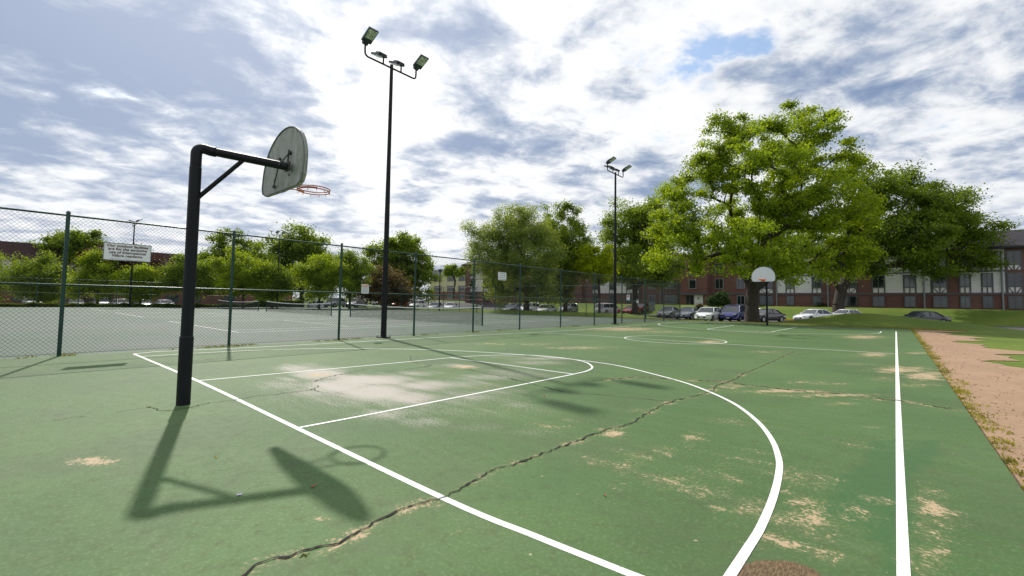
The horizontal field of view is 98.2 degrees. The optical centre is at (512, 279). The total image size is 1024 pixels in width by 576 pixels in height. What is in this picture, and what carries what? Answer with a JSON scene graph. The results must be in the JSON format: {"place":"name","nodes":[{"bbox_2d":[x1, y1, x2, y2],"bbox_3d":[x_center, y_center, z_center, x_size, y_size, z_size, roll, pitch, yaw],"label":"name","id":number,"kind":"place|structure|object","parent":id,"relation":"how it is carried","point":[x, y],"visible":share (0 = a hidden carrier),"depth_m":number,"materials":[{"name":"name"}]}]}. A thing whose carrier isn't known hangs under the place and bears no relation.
{"place":"outdoors","nodes":[
{"label":"outdoors","id":0,"kind":"place"},
{"bbox_2d":[0,0,1023,299],"label":"sky","id":1,"kind":"structure","parent":0,"point":[105,105],"materials":[{"name":"white"}]},
{"bbox_2d":[292,298,1023,367],"bbox_3d":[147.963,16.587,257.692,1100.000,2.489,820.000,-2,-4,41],"label":"ground","id":2,"kind":"structure","parent":0,"point":[977,323],"depth_m":35.62,"materials":[{"name":"green plant"}]},
{"bbox_2d":[0,251,21,301],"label":"ornamental tree","id":3,"kind":"object","parent":2,"relation":"on","point":[2,265],"visible":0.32,"depth_m":62.73,"materials":[{"name":"green plant"}]},
{"bbox_2d":[0,249,71,302],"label":"ornamental tree","id":4,"kind":"object","parent":2,"relation":"on","point":[54,269],"visible":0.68,"depth_m":60.10,"materials":[{"name":"green plant"}]},
{"bbox_2d":[16,226,108,302],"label":"shade tree","id":5,"kind":"object","parent":2,"relation":"on","point":[78,242],"visible":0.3,"depth_m":86.49,"materials":[{"name":"green plant"}]},
{"bbox_2d":[55,245,126,303],"bbox_3d":[-55.945,-0.115,60.117,10.932,8.812,6.519,1,-3,-2],"label":"ornamental tree","id":6,"kind":"object","parent":2,"relation":"on","point":[85,270],"visible":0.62,"depth_m":59.12,"materials":[{"name":"green plant"}]},
{"bbox_2d":[88,297,110,303],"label":"parked car","id":7,"kind":"object","parent":2,"relation":"on","point":[101,301],"visible":0.19,"depth_m":65.47,"materials":[{"name":"grey metal"}]},
{"bbox_2d":[0,241,241,304],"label":"apartment building","id":8,"kind":"structure","parent":2,"relation":"on","point":[31,246],"depth_m":86.51,"materials":[{"name":"red brick"}]},
{"bbox_2d":[166,295,178,301],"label":"window","id":9,"kind":"structure","parent":8,"relation":"in","point":[171,298],"depth_m":100.32,"materials":[{"name":"grey glass"}]},
{"bbox_2d":[76,242,176,303],"bbox_3d":[-53.721,-0.595,61.839,13.450,10.024,6.476,1,-3,2],"label":"ornamental tree","id":10,"kind":"object","parent":2,"relation":"on","point":[158,260],"visible":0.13,"depth_m":61.26,"materials":[{"name":"green plant"}]},
{"bbox_2d":[128,219,142,305],"bbox_3d":[-47.185,-1.987,55.059,2.610,10.923,1.161,-2,-4,41],"label":"light pole","id":11,"kind":"object","parent":2,"relation":"on","point":[130,292],"visible":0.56,"depth_m":54.92,"materials":[{"name":"black metal"}]},
{"bbox_2d":[108,262,167,303],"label":"ornamental tree","id":12,"kind":"object","parent":2,"relation":"on","point":[145,273],"visible":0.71,"depth_m":58.25,"materials":[{"name":"green plant"}]},
{"bbox_2d":[0,299,303,306],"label":"hedge","id":13,"kind":"object","parent":2,"relation":"on","point":[297,302],"visible":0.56,"depth_m":55.49,"materials":[{"name":"green plant"}]},
{"bbox_2d":[155,252,222,299],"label":"ornamental tree","id":14,"kind":"object","parent":2,"relation":"on","point":[181,273],"visible":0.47,"depth_m":59.11,"materials":[{"name":"green plant"}]},
{"bbox_2d":[197,227,273,302],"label":"shade tree","id":15,"kind":"object","parent":2,"relation":"on","point":[220,246],"visible":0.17,"depth_m":91.02,"materials":[{"name":"green plant"}]},
{"bbox_2d":[197,241,283,307],"bbox_3d":[-36.902,-0.526,60.255,10.484,9.057,6.664,0,-3,20],"label":"ornamental tree","id":16,"kind":"object","parent":2,"relation":"on","point":[243,276],"visible":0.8,"depth_m":59.43,"materials":[{"name":"green plant"}]},
{"bbox_2d":[244,294,292,302],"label":"house","id":17,"kind":"structure","parent":2,"relation":"on","point":[246,299],"depth_m":121.66,"materials":[{"name":"orange brick"}]},
{"bbox_2d":[247,257,303,307],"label":"ornamental tree","id":18,"kind":"object","parent":2,"relation":"on","point":[284,277],"visible":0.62,"depth_m":61.35,"materials":[{"name":"green plant"}]},
{"bbox_2d":[245,218,338,305],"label":"shade tree","id":19,"kind":"object","parent":2,"relation":"on","point":[304,232],"visible":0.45,"depth_m":84.66,"materials":[{"name":"green plant"}]},
{"bbox_2d":[288,250,358,308],"bbox_3d":[-26.756,-0.177,61.871,9.380,8.841,6.414,0,-3,18],"label":"ornamental tree","id":20,"kind":"object","parent":2,"relation":"on","point":[323,280],"visible":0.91,"depth_m":61.25,"materials":[{"name":"green plant"}]},
{"bbox_2d":[324,298,345,306],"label":"parked car","id":21,"kind":"object","parent":2,"relation":"on","point":[337,303],"visible":0.48,"depth_m":77.22,"materials":[{"name":"silver metal"}]},
{"bbox_2d":[0,307,674,358],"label":"tennis court","id":22,"kind":"object","parent":2,"relation":"on","point":[296,333],"visible":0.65,"depth_m":22.00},
{"bbox_2d":[0,277,346,306],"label":"chain link fence","id":23,"kind":"object","parent":22,"relation":"on","point":[138,294],"visible":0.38,"depth_m":53.55,"materials":[{"name":"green metal"}]},
{"bbox_2d":[217,300,258,310],"bbox_3d":[-32.255,2.964,51.877,13.595,1.170,0.100,-2,-4,41],"label":"tennis net","id":24,"kind":"object","parent":22,"relation":"on","point":[257,302],"visible":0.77,"depth_m":50.88,"materials":[{"name":"black fabric"}]},
{"bbox_2d":[269,229,289,307],"bbox_3d":[-32.532,-1.416,61.743,1.161,10.923,2.610,-2,-4,41],"label":"light pole","id":25,"kind":"object","parent":22,"relation":"on","point":[277,231],"visible":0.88,"depth_m":61.73,"materials":[{"name":"black metal"}]},
{"bbox_2d":[266,301,331,315],"bbox_3d":[-20.254,2.614,41.453,13.795,1.170,0.100,-2,-4,41],"label":"tennis net","id":26,"kind":"object","parent":22,"relation":"on","point":[301,308],"visible":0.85,"depth_m":40.48,"materials":[{"name":"black fabric"}]},
{"bbox_2d":[170,317,558,332],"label":"tennis court lines","id":27,"kind":"object","parent":22,"relation":"on","point":[340,325],"visible":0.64,"depth_m":24.41,"materials":[{"name":"paint"}]},
{"bbox_2d":[350,302,482,325],"bbox_3d":[-7.188,2.229,30.044,14.615,1.170,0.100,-2,-4,41],"label":"tennis net","id":28,"kind":"object","parent":22,"relation":"on","point":[418,310],"visible":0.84,"depth_m":28.94,"materials":[{"name":"black nylon netting"},{"name":"white vinyl band"},{"name":"metal"}]},
{"bbox_2d":[348,283,678,319],"bbox_3d":[-6.843,2.592,57.563,57.049,3.285,0.104,-2,-4,41],"label":"chain link fence","id":29,"kind":"object","parent":22,"relation":"on","point":[476,299],"visible":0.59,"depth_m":49.59,"materials":[{"name":"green metal"}]},
{"bbox_2d":[331,246,380,308],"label":"ornamental tree","id":30,"kind":"object","parent":2,"relation":"on","point":[355,269],"visible":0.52,"depth_m":65.44,"materials":[{"name":"green plant"}]},
{"bbox_2d":[353,261,422,308],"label":"redbud tree","id":31,"kind":"object","parent":2,"relation":"on","point":[401,280],"visible":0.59,"depth_m":68.69,"materials":[{"name":"green plant"}]},
{"bbox_2d":[357,230,443,301],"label":"shade tree","id":32,"kind":"object","parent":2,"relation":"on","point":[403,242],"visible":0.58,"depth_m":93.17,"materials":[{"name":"green plant"}]},
{"bbox_2d":[407,300,424,306],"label":"parked car","id":33,"kind":"object","parent":2,"relation":"on","point":[419,303],"visible":0.32,"depth_m":73.50,"materials":[{"name":"white metal"}]},
{"bbox_2d":[430,270,465,300],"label":"apartment building","id":34,"kind":"structure","parent":2,"relation":"on","point":[460,283],"depth_m":191.56,"materials":[{"name":"beige brick"}]},
{"bbox_2d":[442,263,465,300],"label":"shade tree","id":35,"kind":"object","parent":2,"relation":"on","point":[452,268],"visible":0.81,"depth_m":149.28,"materials":[{"name":"green plant"}]},
{"bbox_2d":[461,258,528,302],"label":"apartment block","id":36,"kind":"structure","parent":2,"relation":"on","point":[476,292],"depth_m":96.70,"materials":[{"name":"beige brick"}]},
{"bbox_2d":[0,320,1023,575],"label":"basketball court","id":37,"kind":"object","parent":2,"relation":"on","point":[106,478],"visible":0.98,"depth_m":3.88,"materials":[{"name":"green paint"}]},
{"bbox_2d":[176,126,330,405],"bbox_3d":[-3.538,-0.287,6.332,1.558,3.872,1.114,1,-3,-6],"label":"basketball hoop","id":38,"kind":"object","parent":37,"relation":"on","point":[284,163],"visible":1,"depth_m":5.86,"materials":[{"name":"black paint"}]},
{"bbox_2d":[197,358,442,380],"bbox_3d":[-3.334,1.790,9.028,5.060,0.001,0.083,4,-4,-43],"label":"court line","id":39,"kind":"object","parent":37,"relation":"on","point":[312,370],"visible":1,"depth_m":8.52,"materials":[{"name":"paint"}]},
{"bbox_2d":[3,320,673,359],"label":"fence weeds","id":40,"kind":"object","parent":37,"relation":"on","point":[236,345],"visible":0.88,"depth_m":12.67,"materials":[{"name":"green plant"}]},
{"bbox_2d":[0,207,680,357],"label":"chain link fence","id":41,"kind":"object","parent":37,"relation":"on","point":[63,284],"visible":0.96,"depth_m":13.21,"materials":[{"name":"green metal"}]},
{"bbox_2d":[103,242,151,261],"bbox_3d":[-9.436,-0.656,10.889,0.019,0.425,0.900,-2,-4,41],"label":"facilities sign","id":42,"kind":"object","parent":41,"relation":"attached to","point":[126,252],"visible":1,"depth_m":10.87,"materials":[{"name":"white metal"}]},
{"bbox_2d":[361,284,368,293],"bbox_3d":[-5.219,0.348,15.748,0.011,0.331,0.289,-2,-4,41],"label":"notice sign","id":43,"kind":"object","parent":41,"relation":"attached to","point":[363,287],"visible":1,"depth_m":15.75,"materials":[{"name":"white"}]},
{"bbox_2d":[134,354,643,575],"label":"baseline marking","id":44,"kind":"object","parent":37,"relation":"on","point":[597,560],"visible":0.96,"depth_m":3.02,"materials":[{"name":"paint"}]},
{"bbox_2d":[361,26,428,337],"bbox_3d":[-4.641,-3.309,16.552,1.161,10.923,2.610,-2,-4,41],"label":"light pole","id":45,"kind":"object","parent":37,"relation":"on","point":[369,35],"visible":0.98,"depth_m":16.44,"materials":[{"name":"black metal"}]},
{"bbox_2d":[135,322,679,353],"bbox_3d":[3.052,2.610,23.025,1.036,0.001,34.742,-2,-4,43],"label":"sideline marking","id":46,"kind":"object","parent":37,"relation":"on","point":[379,340],"visible":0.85,"depth_m":14.59,"materials":[{"name":"paint"}]},
{"bbox_2d":[296,374,573,427],"bbox_3d":[-0.541,1.711,6.643,0.069,0.001,5.203,-2,-4,42],"label":"court line","id":47,"kind":"object","parent":37,"relation":"on","point":[424,403],"visible":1,"depth_m":5.87,"materials":[{"name":"paint"}]},
{"bbox_2d":[139,348,782,575],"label":"three point line","id":48,"kind":"object","parent":37,"relation":"on","point":[739,560],"visible":0.99,"depth_m":3.12,"materials":[{"name":"paint"}]},
{"bbox_2d":[241,353,789,575],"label":"court crack","id":49,"kind":"object","parent":37,"relation":"on","point":[251,567],"visible":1,"depth_m":2.99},
{"bbox_2d":[604,156,631,323],"bbox_3d":[6.932,-2.446,29.836,1.160,10.923,2.610,-2,-4,41],"label":"light pole","id":50,"kind":"object","parent":37,"relation":"on","point":[610,160],"visible":1,"depth_m":29.72,"materials":[{"name":"black metal"}]},
{"bbox_2d":[752,267,774,325],"bbox_3d":[17.363,1.194,30.570,1.374,4.052,1.529,1,-3,-1],"label":"basketball hoop","id":51,"kind":"object","parent":37,"relation":"on","point":[763,274],"visible":1,"depth_m":30.55,"materials":[{"name":"black paint"}]},
{"bbox_2d":[593,377,948,408],"bbox_3d":[3.951,1.818,7.424,5.008,0.001,1.040,0,-3,22],"label":"court crack","id":52,"kind":"object","parent":37,"relation":"on","point":[786,389],"visible":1,"depth_m":7.25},
{"bbox_2d":[895,331,910,575],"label":"sideline marking","id":53,"kind":"object","parent":37,"relation":"on","point":[902,555],"visible":1,"depth_m":3.19,"materials":[{"name":"paint"}]},
{"bbox_2d":[452,197,573,310],"bbox_3d":[0.899,-2.919,57.626,15.287,15.388,12.504,-2,-4,41],"label":"honey locust tree","id":54,"kind":"object","parent":2,"relation":"on","point":[520,239],"visible":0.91,"depth_m":56.95,"materials":[{"name":"green plant"}]},
{"bbox_2d":[529,258,583,302],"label":"apartment block","id":55,"kind":"structure","parent":2,"relation":"on","point":[577,295],"depth_m":95.09,"materials":[{"name":"red brick"}]},
{"bbox_2d":[529,194,600,311],"bbox_3d":[7.479,-3.529,66.382,9.994,17.718,10.532,-2,-4,41],"label":"ash tree","id":56,"kind":"object","parent":2,"relation":"on","point":[571,232],"visible":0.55,"depth_m":64.94,"materials":[{"name":"green plant"}]},
{"bbox_2d":[570,241,619,312],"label":"locust tree","id":57,"kind":"object","parent":2,"relation":"on","point":[592,262],"visible":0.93,"depth_m":61.22,"materials":[{"name":"green plant"}]},
{"bbox_2d":[584,253,641,303],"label":"apartment block","id":58,"kind":"structure","parent":2,"relation":"on","point":[618,294],"depth_m":91.15,"materials":[{"name":"red brick"}]},
{"bbox_2d":[590,193,694,314],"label":"oak tree","id":59,"kind":"object","parent":2,"relation":"on","point":[636,218],"visible":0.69,"depth_m":68.70,"materials":[{"name":"green plant"}]},
{"bbox_2d":[641,252,681,304],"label":"apartment block","id":60,"kind":"structure","parent":2,"relation":"on","point":[675,299],"depth_m":82.84,"materials":[{"name":"red brick"}]},
{"bbox_2d":[665,295,677,303],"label":"window","id":61,"kind":"structure","parent":60,"relation":"in","point":[674,299],"depth_m":81.96,"materials":[{"name":"grey glass"}]},
{"bbox_2d":[679,255,711,304],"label":"entrance tower","id":62,"kind":"structure","parent":2,"relation":"on","point":[693,291],"depth_m":77.19,"materials":[{"name":"red brick"}]},
{"bbox_2d":[686,295,693,304],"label":"window","id":63,"kind":"structure","parent":62,"relation":"in","point":[689,298],"depth_m":77.52,"materials":[{"name":"grey glass"}]},
{"bbox_2d":[689,280,695,288],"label":"window","id":64,"kind":"structure","parent":62,"relation":"in","point":[692,283],"depth_m":77.39,"materials":[{"name":"grey glass"}]},
{"bbox_2d":[404,301,1023,329],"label":"parking lot","id":65,"kind":"structure","parent":2,"relation":"on","point":[488,307],"depth_m":86.91,"materials":[{"name":"grey asphalt"}]},
{"bbox_2d":[502,304,518,309],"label":"parked car","id":66,"kind":"object","parent":65,"relation":"on","point":[513,308],"visible":0.31,"depth_m":65.17,"materials":[{"name":"grey metal"}]},
{"bbox_2d":[535,304,556,310],"bbox_3d":[4.816,4.305,62.996,2.130,1.473,4.772,-1,-3,26],"label":"parked car","id":67,"kind":"object","parent":65,"relation":"on","point":[542,305],"visible":0.23,"depth_m":62.23,"materials":[{"name":"white metal"}]},
{"bbox_2d":[559,303,577,311],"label":"parked car","id":68,"kind":"object","parent":65,"relation":"on","point":[575,306],"visible":0.34,"depth_m":73.46,"materials":[{"name":"silver metal"}]},
{"bbox_2d":[595,303,620,312],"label":"parked car","id":69,"kind":"object","parent":65,"relation":"on","point":[604,306],"visible":0.43,"depth_m":70.70,"materials":[{"name":"white metal"}]},
{"bbox_2d":[622,305,640,313],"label":"parked car","id":70,"kind":"object","parent":65,"relation":"on","point":[627,310],"visible":0.53,"depth_m":70.95,"materials":[{"name":"red metal"}]},
{"bbox_2d":[657,306,678,317],"bbox_3d":[20.474,4.290,57.983,2.130,1.473,4.772,-1,-4,39],"label":"parked car","id":71,"kind":"object","parent":65,"relation":"on","point":[670,311],"visible":0.47,"depth_m":56.84,"materials":[{"name":"silver metal"}]},
{"bbox_2d":[675,307,698,319],"bbox_3d":[20.866,4.012,52.479,2.130,1.473,4.772,-2,-4,41],"label":"parked car","id":72,"kind":"object","parent":65,"relation":"on","point":[688,312],"visible":0.62,"depth_m":51.29,"materials":[{"name":"grey metal"}]},
{"bbox_2d":[694,307,721,320],"bbox_3d":[20.603,3.674,46.476,2.110,1.523,4.222,-2,-4,43],"label":"parked car","id":73,"kind":"object","parent":65,"relation":"on","point":[708,313],"visible":0.73,"depth_m":45.52,"materials":[{"name":"white metal"}]},
{"bbox_2d":[719,305,744,321],"bbox_3d":[23.540,3.615,46.980,2.280,1.783,5.022,-2,-4,41],"label":"parked car","id":74,"kind":"object","parent":65,"relation":"on","point":[732,312],"visible":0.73,"depth_m":45.66,"materials":[{"name":"blue metal"}]},
{"bbox_2d":[759,308,785,322],"bbox_3d":[26.761,3.821,46.976,4.772,1.473,2.130,2,-3,-27],"label":"parked car","id":75,"kind":"object","parent":65,"relation":"on","point":[776,314],"visible":0.62,"depth_m":46.42,"materials":[{"name":"grey metal"}]},
{"bbox_2d":[793,309,834,319],"bbox_3d":[33.383,4.026,48.976,4.772,1.473,2.130,2,-3,-17],"label":"parked car","id":76,"kind":"object","parent":65,"relation":"on","point":[808,313],"visible":0.5,"depth_m":48.37,"materials":[{"name":"white metal"}]},
{"bbox_2d":[833,309,860,313],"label":"parked car","id":77,"kind":"object","parent":65,"relation":"on","point":[843,311],"visible":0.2,"depth_m":53.58,"materials":[{"name":"white metal"}]},
{"bbox_2d":[901,311,950,321],"bbox_3d":[42.406,4.011,45.970,4.772,1.473,2.130,1,-3,-1],"label":"parked car","id":78,"kind":"object","parent":65,"relation":"on","point":[931,315],"visible":0.33,"depth_m":45.20,"materials":[{"name":"grey metal"}]},
{"bbox_2d":[703,288,732,307],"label":"bush","id":79,"kind":"object","parent":2,"relation":"on","point":[719,299],"visible":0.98,"depth_m":69.32,"materials":[{"name":"green plant"}]},
{"bbox_2d":[711,250,750,305],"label":"apartment block","id":80,"kind":"structure","parent":2,"relation":"on","point":[735,286],"depth_m":75.65,"materials":[{"name":"red brick"}]},
{"bbox_2d":[715,278,723,288],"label":"window","id":81,"kind":"structure","parent":80,"relation":"in","point":[719,284],"depth_m":76.77,"materials":[{"name":"grey glass"}]},
{"bbox_2d":[737,296,744,304],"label":"window","id":82,"kind":"structure","parent":80,"relation":"in","point":[740,299],"depth_m":74.39,"materials":[{"name":"grey glass"}]},
{"bbox_2d":[737,278,744,288],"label":"window","id":83,"kind":"structure","parent":80,"relation":"in","point":[740,283],"depth_m":74.57,"materials":[{"name":"grey glass"}]},
{"bbox_2d":[638,97,894,322],"bbox_3d":[22.953,-6.428,40.375,17.979,20.923,21.480,-2,-4,41],"label":"maple tree","id":84,"kind":"object","parent":2,"relation":"on","point":[782,211],"visible":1,"depth_m":37.89,"materials":[{"name":"green plant"}]},
{"bbox_2d":[620,317,968,331],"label":"verge grass","id":85,"kind":"structure","parent":2,"relation":"on","point":[942,329],"depth_m":31.55,"materials":[{"name":"green plant"}]},
{"bbox_2d":[759,229,1023,309],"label":"apartment block","id":86,"kind":"structure","parent":2,"relation":"on","point":[999,289],"depth_m":59.89,"materials":[{"name":"red brick"}]},
{"bbox_2d":[759,296,772,304],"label":"window","id":87,"kind":"structure","parent":86,"relation":"in","point":[762,299],"depth_m":72.56,"materials":[{"name":"grey glass"}]},
{"bbox_2d":[786,296,793,305],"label":"window","id":88,"kind":"structure","parent":86,"relation":"in","point":[789,299],"depth_m":70.25,"materials":[{"name":"grey glass"}]},
{"bbox_2d":[812,296,821,305],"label":"window","id":89,"kind":"structure","parent":86,"relation":"in","point":[815,299],"depth_m":68.01,"materials":[{"name":"grey glass"}]},
{"bbox_2d":[812,277,821,287],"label":"window","id":90,"kind":"structure","parent":86,"relation":"in","point":[815,284],"depth_m":68.10,"materials":[{"name":"grey glass"}]},
{"bbox_2d":[844,296,856,305],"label":"window","id":91,"kind":"structure","parent":86,"relation":"in","point":[850,300],"depth_m":65.23,"materials":[{"name":"grey glass"}]},
{"bbox_2d":[872,275,883,287],"bbox_3d":[52.282,0.352,63.328,1.351,1.780,0.070,-2,-4,41],"label":"window","id":92,"kind":"structure","parent":86,"relation":"in","point":[879,283],"depth_m":63.32,"materials":[{"name":"grey"}]},
{"bbox_2d":[872,296,884,306],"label":"window","id":93,"kind":"structure","parent":86,"relation":"in","point":[878,301],"depth_m":63.16,"materials":[{"name":"grey glass"}]},
{"bbox_2d":[904,296,915,306],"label":"window","id":94,"kind":"structure","parent":86,"relation":"in","point":[909,301],"depth_m":61.01,"materials":[{"name":"grey glass"}]},
{"bbox_2d":[904,275,915,287],"bbox_3d":[54.814,0.279,61.142,1.204,1.780,0.070,-2,-4,41],"label":"window","id":95,"kind":"structure","parent":86,"relation":"in","point":[909,280],"depth_m":61.11,"materials":[{"name":"grey glass"}]},
{"bbox_2d":[932,275,946,286],"bbox_3d":[57.079,0.214,59.187,1.436,1.780,0.070,-2,-4,41],"label":"window","id":96,"kind":"structure","parent":86,"relation":"in","point":[936,283],"depth_m":59.16,"materials":[{"name":"grey glass"}]},
{"bbox_2d":[933,296,947,307],"bbox_3d":[57.035,3.025,59.043,1.436,1.550,0.070,-2,-4,41],"label":"window","id":97,"kind":"structure","parent":86,"relation":"in","point":[938,301],"depth_m":59.02,"materials":[{"name":"grey glass"}]},
{"bbox_2d":[959,273,969,286],"bbox_3d":[58.858,0.162,57.651,0.974,1.780,0.070,-2,-4,41],"label":"window","id":98,"kind":"structure","parent":86,"relation":"in","point":[965,281],"depth_m":57.65,"materials":[{"name":"grey glass"}]},
{"bbox_2d":[960,296,970,307],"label":"window","id":99,"kind":"structure","parent":86,"relation":"in","point":[965,301],"depth_m":57.50,"materials":[{"name":"grey glass"}]},
{"bbox_2d":[982,273,992,286],"bbox_3d":[60.371,0.119,56.346,0.930,1.780,0.070,-2,-4,41],"label":"window","id":100,"kind":"structure","parent":86,"relation":"in","point":[987,281],"depth_m":56.34,"materials":[{"name":"grey glass"}]},
{"bbox_2d":[982,296,993,307],"bbox_3d":[60.327,2.930,56.201,0.930,1.550,0.070,-2,-4,41],"label":"window","id":101,"kind":"structure","parent":86,"relation":"in","point":[987,300],"depth_m":56.21,"materials":[{"name":"grey glass"}]},
{"bbox_2d":[1006,250,1021,264],"bbox_3d":[62.192,-2.674,54.952,1.232,1.770,0.070,-2,-4,41],"label":"window","id":102,"kind":"structure","parent":86,"relation":"in","point":[1016,254],"depth_m":54.92,"materials":[{"name":"grey glass"}]},
{"bbox_2d":[1007,272,1022,286],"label":"window","id":103,"kind":"structure","parent":86,"relation":"in","point":[1014,279],"depth_m":54.81,"materials":[{"name":"grey glass"}]},
{"bbox_2d":[1008,296,1023,308],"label":"window","id":104,"kind":"structure","parent":86,"relation":"in","point":[1014,302],"depth_m":54.68,"materials":[{"name":"grey glass"}]},
{"bbox_2d":[809,156,1021,312],"bbox_3d":[49.271,-4.915,55.438,26.069,20.401,15.198,1,-3,3],"label":"maple tree","id":105,"kind":"object","parent":2,"relation":"on","point":[913,237],"visible":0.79,"depth_m":53.95,"materials":[{"name":"green plant"}]},
{"bbox_2d":[912,329,1023,491],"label":"dirt path","id":106,"kind":"structure","parent":0,"point":[985,389],"depth_m":8.56,"materials":[{"name":"brown soil"}]},
{"bbox_2d":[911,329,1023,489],"bbox_3d":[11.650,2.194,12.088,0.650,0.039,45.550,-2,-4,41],"label":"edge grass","id":107,"kind":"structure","parent":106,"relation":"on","point":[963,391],"depth_m":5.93,"materials":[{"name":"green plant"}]},
{"bbox_2d":[919,330,1023,455],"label":"pebbles","id":108,"kind":"object","parent":106,"relation":"on","point":[969,374],"visible":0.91,"depth_m":10.48,"materials":[{"name":"brown gravel"}]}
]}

